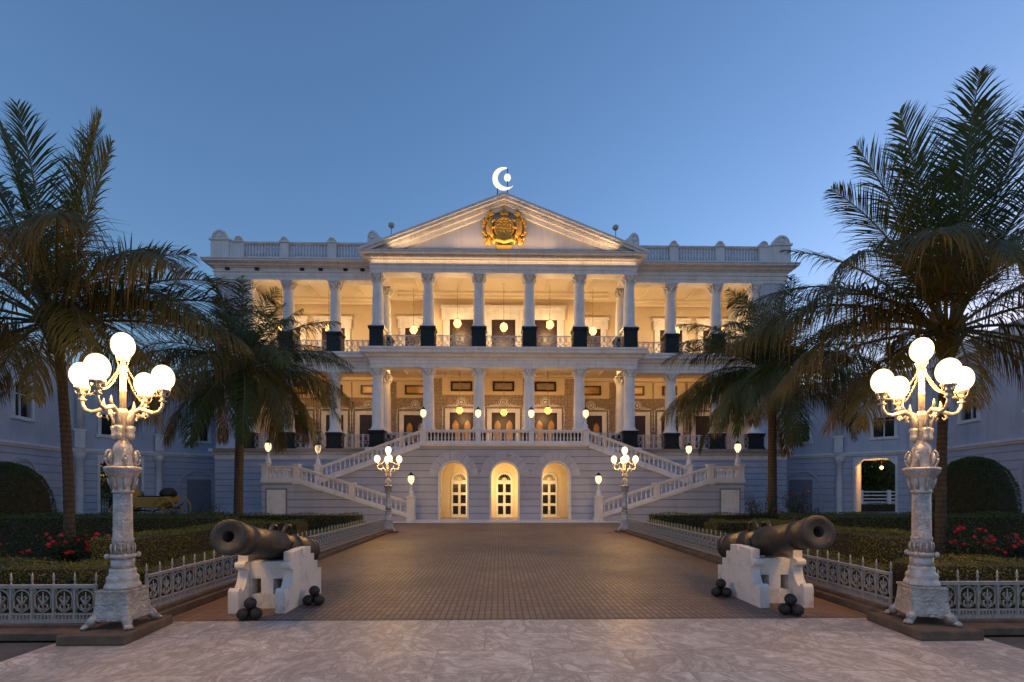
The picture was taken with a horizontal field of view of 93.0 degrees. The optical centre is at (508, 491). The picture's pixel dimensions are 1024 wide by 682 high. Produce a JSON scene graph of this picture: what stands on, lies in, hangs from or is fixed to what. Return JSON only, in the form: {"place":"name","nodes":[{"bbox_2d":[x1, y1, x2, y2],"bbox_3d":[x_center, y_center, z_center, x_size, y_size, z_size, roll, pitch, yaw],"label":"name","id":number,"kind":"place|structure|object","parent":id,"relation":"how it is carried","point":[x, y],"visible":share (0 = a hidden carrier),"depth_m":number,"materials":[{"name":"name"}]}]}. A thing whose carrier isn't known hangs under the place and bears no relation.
{"place":"outdoors","nodes":[
{"label":"outdoors","id":0,"kind":"place"},
{"bbox_2d":[0,557,91,618],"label":"flower bed","id":1,"kind":"object","parent":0,"point":[10,561],"depth_m":11.39,"materials":[{"name":"soil"}]},
{"bbox_2d":[0,461,57,516],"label":"topiary dome","id":2,"kind":"structure","parent":1,"relation":"on","point":[23,489],"depth_m":14.46,"materials":[{"name":"green plant"}]},
{"bbox_2d":[0,628,79,640],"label":"kerb","id":3,"kind":"structure","parent":1,"relation":"on","point":[28,634],"depth_m":5.34,"materials":[{"name":"grey stone"}]},
{"bbox_2d":[0,572,100,627],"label":"iron fence","id":4,"kind":"object","parent":3,"relation":"on","point":[32,620],"visible":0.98,"depth_m":5.62,"materials":[{"name":"white metal"}]},
{"bbox_2d":[8,524,110,563],"bbox_3d":[-9.318,1.173,10.375,1.308,0.976,1.643,0,0,17],"label":"rose bush","id":5,"kind":"object","parent":1,"relation":"on","point":[61,550],"visible":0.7,"depth_m":10.11,"materials":[{"name":"green plant"}]},
{"bbox_2d":[0,554,144,616],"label":"clipped hedge","id":6,"kind":"object","parent":1,"relation":"on","point":[64,572],"visible":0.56,"depth_m":6.44,"materials":[{"name":"green plant"}]},
{"bbox_2d":[60,527,112,561],"bbox_3d":[-8.356,1.196,10.242,1.644,0.929,1.204,0,0,-25],"label":"rose bush","id":7,"kind":"object","parent":1,"relation":"on","point":[87,546],"visible":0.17,"depth_m":10.04,"materials":[{"name":"green plant"}]},
{"bbox_2d":[0,511,240,556],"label":"clipped hedge","id":8,"kind":"object","parent":1,"relation":"on","point":[23,530],"visible":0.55,"depth_m":12.23,"materials":[{"name":"green plant"}]},
{"bbox_2d":[0,98,288,562],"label":"palm tree","id":9,"kind":"object","parent":1,"relation":"on","point":[60,319],"visible":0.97,"depth_m":9.96,"materials":[{"name":"green plant"}]},
{"bbox_2d":[90,520,266,569],"bbox_3d":[-6.789,1.175,10.574,0.953,0.989,4.788,0,0,-1],"label":"clipped hedge","id":10,"kind":"object","parent":1,"relation":"on","point":[155,548],"visible":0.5,"depth_m":9.15,"materials":[{"name":"green plant"}]},
{"bbox_2d":[137,520,369,602],"bbox_3d":[-5.406,1.364,12.727,0.699,0.608,11.411,0,0,-1],"label":"clipped hedge","id":11,"kind":"object","parent":1,"relation":"on","point":[166,566],"visible":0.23,"depth_m":8.03,"materials":[{"name":"green plant"}]},
{"bbox_2d":[240,518,307,533],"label":"clipped hedge","id":12,"kind":"object","parent":1,"relation":"on","point":[299,527],"visible":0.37,"depth_m":16.29,"materials":[{"name":"green plant"}]},
{"bbox_2d":[100,506,112,512],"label":"court paving","id":13,"kind":"structure","parent":0,"point":[111,509],"depth_m":43.74,"materials":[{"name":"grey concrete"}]},
{"bbox_2d":[0,326,215,514],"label":"court wing","id":14,"kind":"structure","parent":13,"relation":"on","point":[30,435],"depth_m":30.78,"materials":[{"name":"paint"}]},
{"bbox_2d":[10,378,35,421],"bbox_3d":[-26.854,-5.000,26.737,0.310,2.160,1.760,0,0,-12],"label":"window","id":15,"kind":"structure","parent":14,"relation":"in","point":[19,412],"depth_m":26.76,"materials":[{"name":"white paint"}]},
{"bbox_2d":[96,407,118,437],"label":"window","id":16,"kind":"structure","parent":14,"relation":"in","point":[104,430],"depth_m":31.37,"materials":[{"name":"white paint"}]},
{"bbox_2d":[101,476,140,514],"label":"iron gate","id":17,"kind":"structure","parent":14,"relation":"attached to","point":[106,497],"depth_m":31.51,"materials":[{"name":"black metal"}]},
{"bbox_2d":[186,415,211,443],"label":"window","id":18,"kind":"structure","parent":14,"relation":"in","point":[206,437],"depth_m":35.43,"materials":[{"name":"white paint"}]},
{"bbox_2d":[187,479,210,513],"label":"shut door","id":19,"kind":"structure","parent":14,"relation":"in","point":[198,490],"depth_m":35.01,"materials":[{"name":"grey paint"}]},
{"bbox_2d":[100,461,133,507],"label":"broadleaf tree","id":20,"kind":"object","parent":13,"relation":"on","point":[102,472],"visible":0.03,"depth_m":42.48,"materials":[{"name":"green plant"}]},
{"bbox_2d":[173,533,405,620],"bbox_3d":[-4.399,1.650,12.643,1.050,0.001,12.950,0,0,-1],"label":"drive border","id":21,"kind":"object","parent":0,"point":[216,609],"visible":0.4,"depth_m":7.68,"materials":[{"name":"red brick"}]},
{"bbox_2d":[158,531,388,615],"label":"kerb","id":22,"kind":"structure","parent":21,"relation":"on","point":[188,605],"depth_m":7.31,"materials":[{"name":"brown stone"}]},
{"bbox_2d":[144,516,386,611],"bbox_3d":[-4.681,1.230,12.516,0.140,0.640,12.848,0,0,-1],"label":"iron fence","id":23,"kind":"object","parent":22,"relation":"on","point":[195,591],"visible":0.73,"depth_m":7.43,"materials":[{"name":"white metal"}]},
{"bbox_2d":[373,523,427,532],"bbox_3d":[-9.580,1.650,22.070,11.050,0.001,6.100,0,0,-1],"label":"drive border","id":24,"kind":"object","parent":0,"point":[404,527],"visible":0.2,"depth_m":22.68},
{"bbox_2d":[55,511,364,530],"bbox_3d":[-15.017,1.248,19.513,18.200,0.871,1.006,0,0,-1],"label":"clipped hedge","id":25,"kind":"object","parent":24,"relation":"on","point":[320,521],"visible":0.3,"depth_m":19.31,"materials":[{"name":"green plant"}]},
{"bbox_2d":[123,272,355,515],"bbox_3d":[-10.833,-3.333,19.578,8.385,9.966,7.732,0,0,30],"label":"palm tree","id":26,"kind":"object","parent":24,"relation":"on","point":[247,398],"visible":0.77,"depth_m":18.99,"materials":[{"name":"green plant"}]},
{"bbox_2d":[375,453,400,530],"bbox_3d":[-4.803,-0.102,19.411,0.838,3.382,0.838,0,0,26],"label":"candelabra lamp","id":27,"kind":"object","parent":24,"relation":"on","point":[388,486],"visible":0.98,"depth_m":19.32,"materials":[{"name":"silver metal"}]},
{"bbox_2d":[0,618,1023,681],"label":"marble apron","id":28,"kind":"object","parent":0,"point":[729,650],"depth_m":4.92,"materials":[{"name":"stone"}]},
{"bbox_2d":[56,615,172,645],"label":"plinth","id":29,"kind":"structure","parent":28,"relation":"on","point":[108,633],"depth_m":5.31,"materials":[{"name":"brown stone"}]},
{"bbox_2d":[74,355,170,630],"bbox_3d":[-4.474,-0.147,5.635,0.838,3.382,0.838,0,0,37],"label":"candelabra lamp","id":30,"kind":"object","parent":29,"relation":"on","point":[122,596],"visible":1,"depth_m":5.55,"materials":[{"name":"silver metal"}]},
{"bbox_2d":[867,611,983,640],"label":"kerb","id":31,"kind":"structure","parent":28,"relation":"on","point":[925,628],"depth_m":5.52,"materials":[{"name":"brown stone"}]},
{"bbox_2d":[875,359,969,626],"bbox_3d":[4.949,-0.147,5.816,0.838,3.382,0.838,0,0,-37],"label":"candelabra lamp","id":32,"kind":"object","parent":31,"relation":"on","point":[921,591],"visible":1,"depth_m":5.74,"materials":[{"name":"silver metal"}]},
{"bbox_2d":[0,637,1023,661],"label":"forecourt asphalt","id":33,"kind":"structure","parent":0,"point":[9,650],"depth_m":5.20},
{"bbox_2d":[0,492,1023,642],"bbox_3d":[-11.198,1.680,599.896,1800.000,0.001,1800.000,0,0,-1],"label":"ground","id":34,"kind":"structure","parent":0,"point":[473,619],"depth_m":6.31,"materials":[{"name":"stone"}]},
{"bbox_2d":[109,488,190,513],"bbox_3d":[-20.540,0.720,27.911,3.652,1.853,1.617,0,0,-1],"label":"horse carriage","id":35,"kind":"object","parent":34,"relation":"on","point":[166,498],"visible":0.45,"depth_m":27.40,"materials":[{"name":"yellow paint"}]},
{"bbox_2d":[200,167,801,514],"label":"palace","id":36,"kind":"structure","parent":34,"relation":"on","point":[617,380],"depth_m":31.85,"materials":[{"name":"paint"}]},
{"bbox_2d":[274,316,308,349],"bbox_3d":[-16.377,-10.980,36.142,2.880,4.060,0.340,0,0,-1],"label":"door","id":37,"kind":"structure","parent":36,"relation":"in","point":[303,319],"depth_m":36.17,"materials":[{"name":"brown wood"}]},
{"bbox_2d":[313,316,352,350],"bbox_3d":[-13.077,-10.980,36.206,2.880,4.060,0.340,0,0,-1],"label":"door","id":38,"kind":"structure","parent":36,"relation":"in","point":[346,321],"depth_m":36.22,"materials":[{"name":"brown wood"}]},
{"bbox_2d":[321,411,347,447],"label":"door","id":39,"kind":"structure","parent":36,"relation":"in","point":[325,418],"depth_m":36.23,"materials":[{"name":"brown wood"}]},
{"bbox_2d":[355,411,371,447],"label":"door","id":40,"kind":"structure","parent":36,"relation":"in","point":[363,419],"depth_m":36.35,"materials":[{"name":"brown wood"}]},
{"bbox_2d":[397,316,422,345],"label":"door","id":41,"kind":"structure","parent":36,"relation":"in","point":[404,322],"depth_m":36.33,"materials":[{"name":"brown wood"}]},
{"bbox_2d":[399,411,422,445],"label":"door","id":42,"kind":"structure","parent":36,"relation":"in","point":[409,421],"depth_m":36.40,"materials":[{"name":"brown wood"}]},
{"bbox_2d":[405,385,422,394],"bbox_3d":[-6.980,-7.600,36.392,1.560,0.700,0.079,0,0,-1],"label":"transom window","id":43,"kind":"structure","parent":36,"relation":"in","point":[409,389],"depth_m":36.39,"materials":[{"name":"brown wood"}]},
{"bbox_2d":[441,305,473,345],"bbox_3d":[-3.394,-11.175,35.091,2.960,4.450,0.340,0,0,-1],"label":"door","id":44,"kind":"structure","parent":36,"relation":"in","point":[449,312],"depth_m":35.12,"materials":[{"name":"brown wood"}]},
{"bbox_2d":[445,408,472,440],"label":"door","id":45,"kind":"structure","parent":36,"relation":"in","point":[452,419],"depth_m":35.18,"materials":[{"name":"brown wood"}]},
{"bbox_2d":[451,381,471,390],"bbox_3d":[-3.396,-7.600,35.161,1.560,0.700,0.079,0,0,-1],"label":"transom window","id":46,"kind":"structure","parent":36,"relation":"in","point":[464,385],"depth_m":35.14,"materials":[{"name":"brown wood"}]},
{"bbox_2d":[487,409,519,440],"bbox_3d":[-0.356,-4.365,35.235,2.380,3.230,0.170,0,0,-1],"label":"door","id":47,"kind":"structure","parent":36,"relation":"in","point":[495,421],"depth_m":35.22,"materials":[{"name":"brown wood"}]},
{"bbox_2d":[493,381,513,390],"bbox_3d":[-0.356,-7.600,35.219,1.560,0.700,0.079,0,0,-1],"label":"transom window","id":48,"kind":"structure","parent":36,"relation":"in","point":[497,385],"depth_m":35.21,"materials":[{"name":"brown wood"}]},
{"bbox_2d":[485,305,523,346],"bbox_3d":[-0.355,-11.175,35.150,2.960,4.450,0.340,0,0,-1],"label":"door","id":49,"kind":"structure","parent":36,"relation":"in","point":[513,314],"depth_m":35.19,"materials":[{"name":"brown wood"}]},
{"bbox_2d":[535,382,555,391],"bbox_3d":[2.683,-7.600,35.278,1.560,0.700,0.079,0,0,-1],"label":"transom window","id":50,"kind":"structure","parent":36,"relation":"in","point":[539,386],"depth_m":35.28,"materials":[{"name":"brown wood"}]},
{"bbox_2d":[535,409,561,440],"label":"door","id":51,"kind":"structure","parent":36,"relation":"in","point":[553,421],"depth_m":35.29,"materials":[{"name":"brown wood"}]},
{"bbox_2d":[535,305,565,346],"bbox_3d":[2.685,-11.175,35.208,2.960,4.450,0.340,0,0,-1],"label":"door","id":52,"kind":"structure","parent":36,"relation":"in","point":[557,313],"depth_m":35.26,"materials":[{"name":"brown wood"}]},
{"bbox_2d":[584,386,600,394],"bbox_3d":[6.218,-7.600,36.646,1.560,0.700,0.079,0,0,-1],"label":"transom window","id":53,"kind":"structure","parent":36,"relation":"in","point":[589,390],"depth_m":36.64,"materials":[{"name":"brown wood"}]},
{"bbox_2d":[585,412,606,446],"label":"door","id":54,"kind":"structure","parent":36,"relation":"in","point":[596,421],"depth_m":36.66,"materials":[{"name":"brown wood"}]},
{"bbox_2d":[585,317,608,346],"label":"door","id":55,"kind":"structure","parent":36,"relation":"in","point":[601,323],"depth_m":36.62,"materials":[{"name":"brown wood"}]},
{"bbox_2d":[635,412,649,447],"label":"door","id":56,"kind":"structure","parent":36,"relation":"in","point":[642,419],"depth_m":36.74,"materials":[{"name":"brown wood"}]},
{"bbox_2d":[657,412,682,447],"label":"door","id":57,"kind":"structure","parent":36,"relation":"in","point":[660,429],"depth_m":36.71,"materials":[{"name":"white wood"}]},
{"bbox_2d":[652,318,690,352],"bbox_3d":[12.318,-10.980,36.693,2.880,4.060,0.340,0,0,-1],"label":"door","id":58,"kind":"structure","parent":36,"relation":"in","point":[658,323],"depth_m":36.70,"materials":[{"name":"white wood"}]},
{"bbox_2d":[691,412,709,447],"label":"door","id":59,"kind":"structure","parent":36,"relation":"in","point":[696,430],"depth_m":36.83,"materials":[{"name":"white wood"}]},
{"bbox_2d":[695,318,728,352],"bbox_3d":[15.617,-10.980,36.757,2.880,4.060,0.340,0,0,-1],"label":"door","id":60,"kind":"structure","parent":36,"relation":"in","point":[705,321],"depth_m":36.73,"materials":[{"name":"white wood"}]},
{"bbox_2d":[260,429,745,522],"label":"entrance staircase","id":61,"kind":"structure","parent":34,"relation":"on","point":[478,480],"depth_m":27.22,"materials":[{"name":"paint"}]},
{"bbox_2d":[265,488,286,514],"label":"service door","id":62,"kind":"structure","parent":61,"relation":"in","point":[275,498],"depth_m":25.20,"materials":[{"name":"white paint"}]},
{"bbox_2d":[451,473,466,516],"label":"glazed door","id":63,"kind":"structure","parent":61,"relation":"in","point":[458,488],"depth_m":29.39,"materials":[{"name":"white paint"}]},
{"bbox_2d":[496,473,511,516],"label":"glazed door","id":64,"kind":"structure","parent":61,"relation":"in","point":[503,488],"depth_m":29.45,"materials":[{"name":"white paint"}]},
{"bbox_2d":[542,473,556,516],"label":"glazed door","id":65,"kind":"structure","parent":61,"relation":"in","point":[549,488],"depth_m":29.50,"materials":[{"name":"white paint"}]},
{"bbox_2d":[719,488,740,514],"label":"service door","id":66,"kind":"structure","parent":61,"relation":"in","point":[729,498],"depth_m":25.66,"materials":[{"name":"white paint"}]},
{"bbox_2d":[740,488,782,520],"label":"rose bush","id":67,"kind":"object","parent":34,"relation":"on","point":[755,513],"visible":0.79,"depth_m":19.21,"materials":[{"name":"green plant"}]},
{"bbox_2d":[660,274,909,514],"bbox_3d":[11.084,-3.425,19.846,8.211,10.150,8.497,0,0,-35],"label":"palm tree","id":68,"kind":"object","parent":34,"relation":"on","point":[738,394],"visible":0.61,"depth_m":19.66,"materials":[{"name":"green plant"}]},
{"bbox_2d":[779,486,823,515],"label":"rose bush","id":69,"kind":"object","parent":34,"relation":"on","point":[793,509],"visible":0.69,"depth_m":19.18,"materials":[{"name":"green plant"}]},
{"bbox_2d":[647,511,1023,529],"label":"clipped hedge","id":70,"kind":"object","parent":34,"relation":"on","point":[694,520],"visible":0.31,"depth_m":19.60,"materials":[{"name":"green plant"}]},
{"bbox_2d":[863,475,894,500],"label":"clipped hedge","id":71,"kind":"object","parent":34,"relation":"on","point":[871,493],"visible":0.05,"depth_m":50.36,"materials":[{"name":"green plant"}]},
{"bbox_2d":[962,623,1023,634],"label":"kerb","id":72,"kind":"structure","parent":34,"relation":"on","point":[1002,628],"depth_m":5.55,"materials":[{"name":"grey stone"}]},
{"bbox_2d":[933,569,1023,622],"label":"iron fence","id":73,"kind":"object","parent":72,"relation":"on","point":[996,616],"visible":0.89,"depth_m":5.83,"materials":[{"name":"white metal"}]},
{"bbox_2d":[0,0,1023,483],"label":"sky","id":74,"kind":"structure","parent":0,"point":[686,122],"materials":[{"name":"blue"}]},
{"bbox_2d":[215,523,825,620],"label":"drive","id":75,"kind":"structure","parent":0,"point":[450,571],"depth_m":8.87,"materials":[{"name":"brick"}]},
{"bbox_2d":[236,608,249,619],"bbox_3d":[-3.392,1.572,6.204,0.151,0.152,0.151,0,0,45],"label":"cannonball","id":76,"kind":"object","parent":75,"relation":"on","point":[242,613],"visible":1,"depth_m":6.16,"materials":[{"name":"metal"}]},
{"bbox_2d":[250,607,262,619],"bbox_3d":[-3.246,1.572,6.246,0.151,0.152,0.151,0,0,15],"label":"cannonball","id":77,"kind":"object","parent":75,"relation":"on","point":[256,613],"visible":1,"depth_m":6.20,"materials":[{"name":"metal"}]},
{"bbox_2d":[228,546,320,613],"bbox_3d":[-3.404,1.240,7.196,0.770,0.820,1.320,0,0,-1],"label":"cannon stand","id":78,"kind":"object","parent":75,"relation":"on","point":[287,582],"visible":0.87,"depth_m":6.83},
{"bbox_2d":[210,519,319,559],"bbox_3d":[-3.403,0.756,7.143,0.500,0.571,2.632,0,-11,-1],"label":"cannon","id":79,"kind":"object","parent":78,"relation":"on","point":[230,537],"visible":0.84,"depth_m":6.21,"materials":[{"name":"brown metal"}]},
{"bbox_2d":[718,544,813,607],"bbox_3d":[3.921,1.240,7.517,0.770,0.820,1.320,0,0,-1],"label":"cannon stand","id":80,"kind":"object","parent":75,"relation":"on","point":[748,574],"visible":0.85,"depth_m":7.16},
{"bbox_2d":[717,515,835,556],"bbox_3d":[3.922,0.726,7.463,0.500,0.571,2.632,0,-11,-1],"label":"cannon","id":81,"kind":"object","parent":80,"relation":"on","point":[815,532],"visible":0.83,"depth_m":6.66,"materials":[{"name":"brown metal"}]},
{"bbox_2d":[778,603,790,614],"bbox_3d":[3.689,1.572,6.485,0.151,0.152,0.151,0,0,-5],"label":"cannonball","id":82,"kind":"object","parent":75,"relation":"on","point":[784,608],"visible":1,"depth_m":6.44,"materials":[{"name":"metal"}]},
{"bbox_2d":[791,604,803,615],"bbox_3d":[3.827,1.572,6.422,0.151,0.152,0.151,0,0,-35],"label":"cannonball","id":83,"kind":"object","parent":75,"relation":"on","point":[797,609],"visible":1,"depth_m":6.37,"materials":[{"name":"metal"}]},
{"bbox_2d":[583,523,643,532],"bbox_3d":[9.366,1.650,22.434,11.050,0.001,6.100,0,0,-1],"label":"drive border","id":84,"kind":"object","parent":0,"point":[608,527],"visible":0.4,"depth_m":22.68,"materials":[{"name":"stone"}]},
{"bbox_2d":[612,453,636,530],"bbox_3d":[4.695,-0.102,19.594,0.838,3.382,0.838,0,0,-39],"label":"candelabra lamp","id":85,"kind":"object","parent":84,"relation":"on","point":[624,486],"visible":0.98,"depth_m":19.50,"materials":[{"name":"silver metal"}]},
{"bbox_2d":[609,533,866,617],"bbox_3d":[4.550,1.650,12.815,1.050,0.001,12.950,0,0,-1],"label":"drive border","id":86,"kind":"object","parent":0,"point":[825,608],"visible":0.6,"depth_m":10.64,"materials":[{"name":"red brick"}]},
{"bbox_2d":[625,531,884,613],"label":"kerb","id":87,"kind":"structure","parent":86,"relation":"on","point":[852,604],"depth_m":7.46,"materials":[{"name":"brown stone"}]},
{"bbox_2d":[626,515,892,609],"bbox_3d":[4.837,1.230,12.699,0.140,0.640,12.848,0,0,-1],"label":"iron fence","id":88,"kind":"object","parent":87,"relation":"on","point":[702,545],"visible":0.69,"depth_m":7.57,"materials":[{"name":"white metal"}]},
{"bbox_2d":[806,511,894,514],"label":"court paving","id":89,"kind":"structure","parent":0,"point":[882,512],"depth_m":39.43,"materials":[{"name":"stone"}]},
{"bbox_2d":[861,490,894,503],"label":"white railing","id":90,"kind":"object","parent":89,"relation":"on","point":[888,498],"visible":0.2,"depth_m":41.06,"materials":[{"name":"paint"}]},
{"bbox_2d":[861,460,894,500],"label":"broadleaf tree","id":91,"kind":"object","parent":89,"relation":"on","point":[883,476],"visible":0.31,"depth_m":42.88,"materials":[{"name":"green plant"}]},
{"bbox_2d":[861,502,894,510],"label":"clipped hedge","id":92,"kind":"object","parent":89,"relation":"on","point":[877,507],"visible":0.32,"depth_m":39.53,"materials":[{"name":"green plant"}]},
{"bbox_2d":[861,460,894,500],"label":"broadleaf tree","id":93,"kind":"object","parent":89,"relation":"on","point":[891,487],"visible":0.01,"depth_m":46.03,"materials":[{"name":"green plant"}]},
{"bbox_2d":[787,318,1023,513],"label":"court wing","id":94,"kind":"structure","parent":89,"relation":"on","point":[825,470],"depth_m":31.89,"materials":[{"name":"paint"}]},
{"bbox_2d":[789,480,811,512],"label":"shut door","id":95,"kind":"structure","parent":94,"relation":"in","point":[796,485],"depth_m":35.85,"materials":[{"name":"grey paint"}]},
{"bbox_2d":[869,409,898,439],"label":"window","id":96,"kind":"structure","parent":94,"relation":"in","point":[889,430],"depth_m":32.58,"materials":[{"name":"white paint"}]},
{"bbox_2d":[957,382,981,424],"bbox_3d":[26.448,-5.000,27.760,0.310,2.160,1.760,0,0,10],"label":"window","id":97,"kind":"structure","parent":94,"relation":"in","point":[973,416],"depth_m":27.76,"materials":[{"name":"white paint"}]},
{"bbox_2d":[893,554,1023,613],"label":"flower bed","id":98,"kind":"object","parent":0,"point":[987,611],"depth_m":6.66,"materials":[{"name":"soil"}]},
{"bbox_2d":[703,517,778,534],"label":"clipped hedge","id":99,"kind":"object","parent":98,"relation":"on","point":[728,526],"visible":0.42,"depth_m":16.41,"materials":[{"name":"green plant"}]},
{"bbox_2d":[645,519,893,600],"bbox_3d":[5.551,1.350,12.941,0.690,0.636,11.456,0,0,-1],"label":"clipped hedge","id":100,"kind":"object","parent":98,"relation":"on","point":[846,560],"visible":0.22,"depth_m":8.18,"materials":[{"name":"plant"}]},
{"bbox_2d":[751,518,910,567],"bbox_3d":[7.013,1.168,10.832,0.952,1.008,4.799,0,0,-1],"label":"clipped hedge","id":101,"kind":"object","parent":98,"relation":"on","point":[879,546],"visible":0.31,"depth_m":9.08,"materials":[{"name":"green plant"}]},
{"bbox_2d":[719,65,1023,561],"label":"palm tree","id":102,"kind":"object","parent":98,"relation":"on","point":[952,278],"visible":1,"depth_m":10.64,"materials":[{"name":"green plant"}]},
{"bbox_2d":[774,510,1023,553],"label":"clipped hedge","id":103,"kind":"object","parent":98,"relation":"on","point":[1011,523],"visible":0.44,"depth_m":12.68,"materials":[{"name":"green plant"}]},
{"bbox_2d":[887,552,1023,611],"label":"clipped hedge","id":104,"kind":"object","parent":98,"relation":"on","point":[1007,568],"visible":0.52,"depth_m":6.68,"materials":[{"name":"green plant"}]},
{"bbox_2d":[937,530,1006,561],"bbox_3d":[9.477,1.240,10.046,1.518,0.842,1.272,0,0,-1],"label":"rose bush","id":105,"kind":"object","parent":98,"relation":"on","point":[959,550],"visible":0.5,"depth_m":9.97,"materials":[{"name":"green plant"}]},
{"bbox_2d":[931,455,1022,515],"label":"topiary dome","id":106,"kind":"structure","parent":98,"relation":"on","point":[975,484],"depth_m":14.63,"materials":[{"name":"green plant"}]},
{"bbox_2d":[939,519,1023,560],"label":"rose bush","id":107,"kind":"object","parent":98,"relation":"on","point":[978,536],"visible":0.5,"depth_m":10.66,"materials":[{"name":"green plant"}]},
{"bbox_2d":[986,532,1023,560],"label":"rose bush","id":108,"kind":"object","parent":98,"relation":"on","point":[1018,553],"visible":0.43,"depth_m":10.93,"materials":[{"name":"green plant"}]},
{"label":"cannonball","id":109,"kind":"object","parent":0,"visible":0},
{"bbox_2d":[244,597,256,608],"bbox_3d":[-3.332,1.447,6.268,0.151,0.152,0.151,0,0,-15],"label":"cannonball","id":110,"kind":"object","parent":109,"relation":"on","point":[250,602],"visible":1,"depth_m":6.22,"materials":[{"name":"metal"}]},
{"bbox_3d":[3.812,1.572,6.574,0.151,0.152,0.151,0,0,25],"label":"cannonball","id":111,"kind":"object","parent":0,"visible":0},
{"bbox_2d":[784,594,796,604],"bbox_3d":[3.776,1.447,6.495,0.151,0.152,0.151,0,0,25],"label":"cannonball","id":112,"kind":"object","parent":111,"relation":"on","point":[790,599],"visible":1,"depth_m":6.45,"materials":[{"name":"metal"}]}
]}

